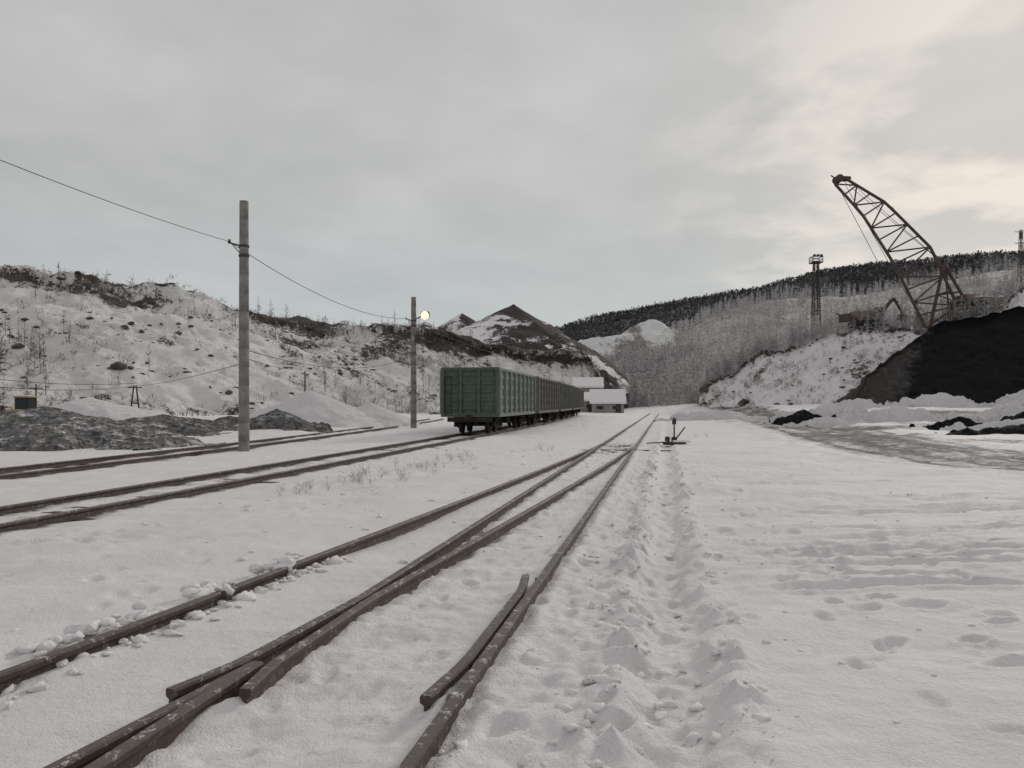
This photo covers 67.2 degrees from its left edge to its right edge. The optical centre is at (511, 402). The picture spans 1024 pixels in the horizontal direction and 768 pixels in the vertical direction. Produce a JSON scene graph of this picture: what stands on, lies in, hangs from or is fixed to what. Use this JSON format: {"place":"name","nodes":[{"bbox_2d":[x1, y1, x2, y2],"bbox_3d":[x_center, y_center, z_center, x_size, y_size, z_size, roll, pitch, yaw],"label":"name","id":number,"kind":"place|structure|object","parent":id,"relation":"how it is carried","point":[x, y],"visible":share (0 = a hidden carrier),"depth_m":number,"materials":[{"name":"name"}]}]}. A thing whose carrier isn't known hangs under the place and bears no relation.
{"place":"outdoors","nodes":[
{"label":"outdoors","id":0,"kind":"place"},
{"bbox_2d":[0,265,605,414],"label":"spoil bank hill","id":1,"kind":"structure","parent":0,"point":[194,394],"depth_m":109.55,"materials":[{"name":"white snow"}]},
{"bbox_2d":[0,263,604,412],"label":"bare saplings","id":2,"kind":"object","parent":1,"relation":"on","point":[63,322],"visible":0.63,"depth_m":112.77,"materials":[{"name":"brown plant"}]},
{"bbox_2d":[0,264,607,415],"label":"shrubs","id":3,"kind":"object","parent":1,"relation":"on","point":[180,301],"visible":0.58,"depth_m":117.92,"materials":[{"name":"brown plant"}]},
{"bbox_2d":[304,371,305,391],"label":"wooden pole","id":4,"kind":"object","parent":1,"relation":"on","point":[304,381],"visible":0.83,"depth_m":99.94,"materials":[{"name":"wood"}]},
{"bbox_2d":[54,301,589,415],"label":"frosted shrubs","id":5,"kind":"object","parent":1,"relation":"on","point":[326,363],"visible":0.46,"depth_m":103.72,"materials":[{"name":"white plant"}]},
{"bbox_2d":[337,320,354,325],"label":"spoil heap","id":6,"kind":"object","parent":1,"relation":"on","point":[349,324],"visible":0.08,"depth_m":206.96,"materials":[{"name":"white snow"}]},
{"bbox_2d":[416,322,436,328],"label":"spoil heap","id":7,"kind":"object","parent":1,"relation":"on","point":[428,325],"visible":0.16,"depth_m":212.58,"materials":[{"name":"white snow"}]},
{"bbox_2d":[437,313,475,332],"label":"spoil heap","id":8,"kind":"object","parent":1,"relation":"on","point":[460,321],"visible":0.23,"depth_m":234.49,"materials":[{"name":"white snow"}]},
{"bbox_2d":[0,271,1022,413],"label":"rocks","id":9,"kind":"object","parent":1,"relation":"on","point":[117,365],"visible":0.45,"depth_m":115.47,"materials":[{"name":"grey stone"}]},
{"bbox_2d":[0,404,1023,767],"bbox_3d":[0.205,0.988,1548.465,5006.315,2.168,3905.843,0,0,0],"label":"snow ground","id":10,"kind":"structure","parent":0,"point":[348,696],"depth_m":7.22,"materials":[{"name":"white snow"}]},
{"bbox_2d":[6,396,37,412],"bbox_3d":[-30.845,0.550,50.000,3.399,2.009,1.584,0,0,0],"label":"wheel loader","id":11,"kind":"object","parent":10,"relation":"on","point":[24,402],"visible":0.34,"depth_m":49.50,"materials":[{"name":"beige paint"}]},
{"bbox_2d":[29,384,42,395],"bbox_3d":[-34.618,0.330,56.000,1.000,3.400,0.129,0,0,0],"label":"wooden pole","id":12,"kind":"object","parent":10,"relation":"on","point":[35,388],"visible":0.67,"depth_m":55.96,"materials":[{"name":"wood"}]},
{"bbox_2d":[51,397,169,420],"bbox_3d":[-33.998,1.153,62.000,19.597,3.323,13.999,0,0,0],"label":"snow mound","id":13,"kind":"object","parent":10,"relation":"on","point":[89,406],"visible":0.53,"depth_m":60.13,"materials":[{"name":"white snow"}]},
{"bbox_2d":[0,406,225,450],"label":"gravel pile","id":14,"kind":"object","parent":10,"relation":"on","point":[44,428],"visible":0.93,"depth_m":30.91,"materials":[{"name":"grey gravel"}]},
{"bbox_2d":[128,385,141,407],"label":"frame pole","id":15,"kind":"object","parent":10,"relation":"on","point":[136,387],"visible":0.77,"depth_m":67.95,"materials":[{"name":"wood"}]},
{"bbox_2d":[118,414,237,436],"bbox_3d":[-19.499,1.477,43.000,12.158,1.721,7.599,0,0,0],"label":"gravel pile","id":16,"kind":"object","parent":10,"relation":"on","point":[185,426],"visible":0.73,"depth_m":41.91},
{"bbox_2d":[0,418,443,479],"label":"railway track","id":17,"kind":"structure","parent":10,"relation":"on","point":[77,465],"depth_m":24.47,"materials":[{"name":"metal"}]},
{"bbox_2d":[212,416,237,426],"bbox_3d":[-17.199,1.536,47.000,8.158,1.532,4.799,0,0,0],"label":"gravel pile","id":18,"kind":"object","parent":10,"relation":"on","point":[228,421],"visible":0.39,"depth_m":46.50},
{"bbox_2d":[228,200,249,450],"bbox_3d":[-10.037,-2.664,28.300,0.765,9.500,0.392,0,0,0],"label":"utility pole","id":19,"kind":"object","parent":10,"relation":"on","point":[243,245],"visible":0.98,"depth_m":28.15,"materials":[{"name":"concrete"}]},
{"bbox_2d":[0,351,412,389],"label":"power wire","id":20,"kind":"object","parent":19,"relation":"attached to","point":[184,378],"visible":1,"depth_m":50.94,"materials":[{"name":"metal"}]},
{"bbox_2d":[0,160,571,371],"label":"overhead wire","id":21,"kind":"object","parent":19,"relation":"attached to","point":[249,254],"visible":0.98,"depth_m":28.65,"materials":[{"name":"metal"}]},
{"bbox_2d":[228,408,332,432],"bbox_3d":[-13.899,1.390,45.500,7.559,2.157,5.600,0,0,0],"label":"gravel pile","id":22,"kind":"object","parent":10,"relation":"on","point":[276,418],"visible":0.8,"depth_m":44.32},
{"bbox_2d":[0,414,578,531],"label":"railway track","id":23,"kind":"structure","parent":10,"relation":"on","point":[68,516],"depth_m":16.09,"materials":[{"name":"metal"}]},
{"bbox_2d":[440,367,535,432],"bbox_3d":[-1.133,-0.115,48.150,3.410,3.640,14.200,0,0,10],"label":"gondola wagon","id":24,"kind":"object","parent":23,"relation":"on","point":[493,398],"visible":1,"depth_m":41.92,"materials":[{"name":"green paint"}]},
{"bbox_2d":[507,376,559,425],"bbox_3d":[1.437,-0.115,62.450,3.410,3.640,14.200,0,0,10],"label":"gondola wagon","id":25,"kind":"object","parent":23,"relation":"on","point":[547,399],"visible":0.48,"depth_m":60.54,"materials":[{"name":"metal"}]},
{"bbox_2d":[537,382,572,420],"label":"gondola wagon","id":26,"kind":"object","parent":23,"relation":"on","point":[566,397],"visible":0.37,"depth_m":75.96,"materials":[{"name":"green paint"}]},
{"bbox_2d":[559,385,579,417],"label":"gondola wagon","id":27,"kind":"object","parent":23,"relation":"on","point":[576,398],"visible":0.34,"depth_m":89.25,"materials":[{"name":"grey metal"}]},
{"bbox_2d":[573,388,583,415],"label":"gondola wagon","id":28,"kind":"object","parent":23,"relation":"on","point":[581,400],"visible":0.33,"depth_m":103.00,"materials":[{"name":"metal"}]},
{"bbox_2d":[249,390,384,427],"bbox_3d":[-15.299,0.662,58.000,14.398,3.334,11.999,0,0,0],"label":"snow mound","id":29,"kind":"object","parent":10,"relation":"on","point":[310,406],"visible":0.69,"depth_m":55.85,"materials":[{"name":"white snow"}]},
{"bbox_2d":[0,413,671,767],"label":"railway turnout","id":30,"kind":"object","parent":10,"relation":"on","point":[253,675],"visible":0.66,"depth_m":5.64,"materials":[{"name":"metal"}]},
{"bbox_2d":[355,402,422,427],"bbox_3d":[-10.999,1.138,60.000,10.798,2.428,8.999,0,0,0],"label":"snow mound","id":31,"kind":"object","parent":10,"relation":"on","point":[387,417],"visible":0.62,"depth_m":58.44,"materials":[{"name":"white snow"}]},
{"bbox_2d":[406,297,429,427],"bbox_3d":[-6.590,-2.672,53.754,1.775,9.500,0.732,0,0,17],"label":"utility pole","id":32,"kind":"object","parent":10,"relation":"on","point":[415,338],"visible":0.98,"depth_m":53.83,"materials":[{"name":"concrete"}]},
{"bbox_2d":[273,432,706,496],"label":"frosted grass tufts","id":33,"kind":"object","parent":10,"relation":"on","point":[351,476],"visible":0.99,"depth_m":18.05,"materials":[{"name":"beige plant"}]},
{"bbox_2d":[0,448,1017,767],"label":"snow clumps","id":34,"kind":"object","parent":10,"relation":"on","point":[80,632],"visible":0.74,"depth_m":6.01,"materials":[{"name":"white snow"}]},
{"bbox_2d":[454,304,637,399],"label":"spoil heap","id":35,"kind":"object","parent":10,"relation":"on","point":[513,325],"visible":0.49,"depth_m":208.29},
{"bbox_2d":[580,392,591,411],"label":"warehouse","id":36,"kind":"structure","parent":10,"relation":"on","point":[587,407],"depth_m":138.45,"materials":[{"name":"metal"}]},
{"bbox_2d":[588,402,591,411],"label":"door","id":37,"kind":"structure","parent":36,"relation":"in","point":[589,405],"depth_m":138.30,"materials":[{"name":"metal"}]},
{"bbox_2d":[572,377,603,391],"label":"loading shed","id":38,"kind":"structure","parent":10,"relation":"on","point":[585,384],"depth_m":147.43,"materials":[{"name":"metal"}]},
{"bbox_2d":[545,333,631,393],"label":"spoil heap","id":39,"kind":"object","parent":10,"relation":"on","point":[613,379],"visible":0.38,"depth_m":196.79,"materials":[{"name":"white snow"}]},
{"bbox_2d":[589,389,625,412],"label":"warehouse","id":40,"kind":"structure","parent":10,"relation":"on","point":[607,400],"depth_m":130.74,"materials":[{"name":"metal"}]},
{"bbox_2d":[615,404,620,412],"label":"door","id":41,"kind":"structure","parent":40,"relation":"in","point":[617,406],"depth_m":130.25,"materials":[{"name":"metal"}]},
{"bbox_2d":[646,417,690,444],"bbox_3d":[6.699,1.196,33.000,1.903,1.190,0.500,0,0,0],"label":"switch stand","id":42,"kind":"object","parent":10,"relation":"on","point":[674,440],"visible":1,"depth_m":32.89,"materials":[{"name":"metal"}]},
{"bbox_2d":[654,410,767,420],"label":"snow mound","id":43,"kind":"object","parent":10,"relation":"on","point":[718,415],"visible":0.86,"depth_m":73.92,"materials":[{"name":"white snow"}]},
{"bbox_2d":[767,409,822,424],"bbox_3d":[23.501,1.427,62.000,6.758,1.843,5.199,0,0,0],"label":"coal pile","id":44,"kind":"object","parent":10,"relation":"on","point":[798,417],"visible":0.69,"depth_m":61.12,"materials":[{"name":"black stone"}]},
{"bbox_2d":[769,402,867,422],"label":"snow mound","id":45,"kind":"object","parent":10,"relation":"on","point":[830,409],"visible":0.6,"depth_m":67.31,"materials":[{"name":"white snow"}]},
{"bbox_2d":[783,417,876,426],"bbox_3d":[24.001,1.629,58.000,7.199,1.182,3.600,0,0,0],"label":"snow mound","id":46,"kind":"object","parent":10,"relation":"on","point":[824,421],"visible":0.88,"depth_m":57.20,"materials":[{"name":"white snow"}]},
{"bbox_2d":[802,398,883,409],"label":"snow mound","id":47,"kind":"object","parent":10,"relation":"on","point":[865,403],"visible":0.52,"depth_m":75.31,"materials":[{"name":"white snow"}]},
{"bbox_2d":[697,287,1023,407],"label":"snow bank","id":48,"kind":"structure","parent":10,"relation":"on","point":[764,364],"depth_m":118.08,"materials":[{"name":"white snow"}]},
{"bbox_2d":[809,254,822,338],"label":"floodlight tower","id":49,"kind":"structure","parent":48,"relation":"on","point":[814,269],"depth_m":133.59,"materials":[{"name":"metal"}]},
{"bbox_2d":[698,285,1022,407],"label":"frosted shrubs","id":50,"kind":"object","parent":48,"relation":"on","point":[758,381],"visible":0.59,"depth_m":118.43,"materials":[{"name":"white plant"}]},
{"bbox_2d":[699,261,1022,384],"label":"frosted trees","id":51,"kind":"object","parent":48,"relation":"on","point":[830,326],"visible":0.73,"depth_m":123.36,"materials":[{"name":"grey plant"}]},
{"bbox_2d":[835,297,907,327],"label":"crawler excavator","id":52,"kind":"object","parent":48,"relation":"on","point":[846,317],"visible":0.7,"depth_m":120.00,"materials":[{"name":"paint"}]},
{"bbox_2d":[831,174,1008,328],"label":"dragline excavator","id":53,"kind":"object","parent":48,"relation":"on","point":[943,269],"visible":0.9,"depth_m":118.07,"materials":[{"name":"paint"}]},
{"bbox_2d":[956,301,999,306],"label":"windows","id":54,"kind":"structure","parent":53,"relation":"in","point":[957,302],"depth_m":116.74,"materials":[{"name":"black glass"}]},
{"bbox_2d":[1015,230,1023,286],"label":"power pylon","id":55,"kind":"object","parent":48,"relation":"on","point":[1021,246],"visible":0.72,"depth_m":149.93,"materials":[{"name":"metal"}]},
{"bbox_2d":[834,406,948,422],"bbox_3d":[30.001,1.362,60.000,10.398,2.324,5.200,0,0,0],"label":"snow mound","id":56,"kind":"object","parent":10,"relation":"on","point":[898,414],"visible":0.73,"depth_m":59.09,"materials":[{"name":"white snow"}]},
{"bbox_2d":[833,306,1023,404],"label":"coal stockpile","id":57,"kind":"object","parent":10,"relation":"on","point":[979,360],"visible":0.73,"depth_m":86.85,"materials":[{"name":"black stone"}]},
{"bbox_2d":[884,392,987,407],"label":"snow mound","id":58,"kind":"object","parent":10,"relation":"on","point":[942,400],"visible":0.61,"depth_m":73.15,"materials":[{"name":"white snow"}]},
{"bbox_2d":[909,416,982,430],"bbox_3d":[29.001,1.620,50.000,6.838,1.524,3.600,0,0,0],"label":"coal pile","id":59,"kind":"object","parent":10,"relation":"on","point":[967,422],"visible":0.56,"depth_m":49.54,"materials":[{"name":"black stone"}]},
{"bbox_2d":[935,424,1023,434],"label":"coal pile","id":60,"kind":"object","parent":10,"relation":"on","point":[1013,429],"visible":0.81,"depth_m":42.40,"materials":[{"name":"black stone"}]},
{"bbox_2d":[939,418,1023,430],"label":"snow mound","id":61,"kind":"object","parent":10,"relation":"on","point":[958,425],"visible":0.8,"depth_m":46.69,"materials":[{"name":"white snow"}]},
{"bbox_2d":[946,399,1023,421],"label":"snow mound","id":62,"kind":"object","parent":10,"relation":"on","point":[1013,407],"visible":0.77,"depth_m":57.31,"materials":[{"name":"white snow"}]},
{"bbox_2d":[972,413,1014,422],"bbox_3d":[36.001,1.372,51.000,11.518,2.238,4.800,0,0,0],"label":"snow mound","id":63,"kind":"object","parent":10,"relation":"on","point":[983,419],"visible":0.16,"depth_m":51.00,"materials":[{"name":"white snow"}]},
{"bbox_2d":[976,390,1023,407],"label":"snow mound","id":64,"kind":"object","parent":10,"relation":"on","point":[1007,398],"visible":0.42,"depth_m":70.56,"materials":[{"name":"white snow"}]},
{"bbox_2d":[999,411,1023,420],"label":"coal pile","id":65,"kind":"object","parent":10,"relation":"on","point":[1018,416],"visible":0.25,"depth_m":49.16,"materials":[{"name":"black stone"}]},
{"bbox_2d":[0,0,1023,327],"label":"sky","id":66,"kind":"structure","parent":0,"point":[560,162],"materials":[{"name":"grey"}]},
{"bbox_2d":[578,319,682,358],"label":"snowy hill","id":67,"kind":"structure","parent":0,"point":[645,333],"depth_m":313.85,"materials":[{"name":"white snow"}]},
{"bbox_2d":[562,255,1023,340],"bbox_3d":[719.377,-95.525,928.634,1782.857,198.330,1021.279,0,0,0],"label":"mountain","id":68,"kind":"structure","parent":0,"point":[989,263],"depth_m":833.24,"materials":[{"name":"plant"}]},
{"bbox_2d":[555,249,1022,341],"bbox_3d":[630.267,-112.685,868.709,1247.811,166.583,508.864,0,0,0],"label":"distant forest","id":69,"kind":"object","parent":68,"relation":"on","point":[834,272],"visible":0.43,"depth_m":840.80,"materials":[{"name":"plant"}]},
{"bbox_2d":[625,266,1023,406],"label":"forest slope","id":70,"kind":"structure","parent":0,"point":[970,289],"depth_m":346.68,"materials":[{"name":"grey plant"}]},
{"bbox_2d":[599,257,1023,408],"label":"frosted forest","id":71,"kind":"object","parent":70,"relation":"on","point":[632,368],"visible":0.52,"depth_m":283.36,"materials":[{"name":"grey plant"}]}
]}

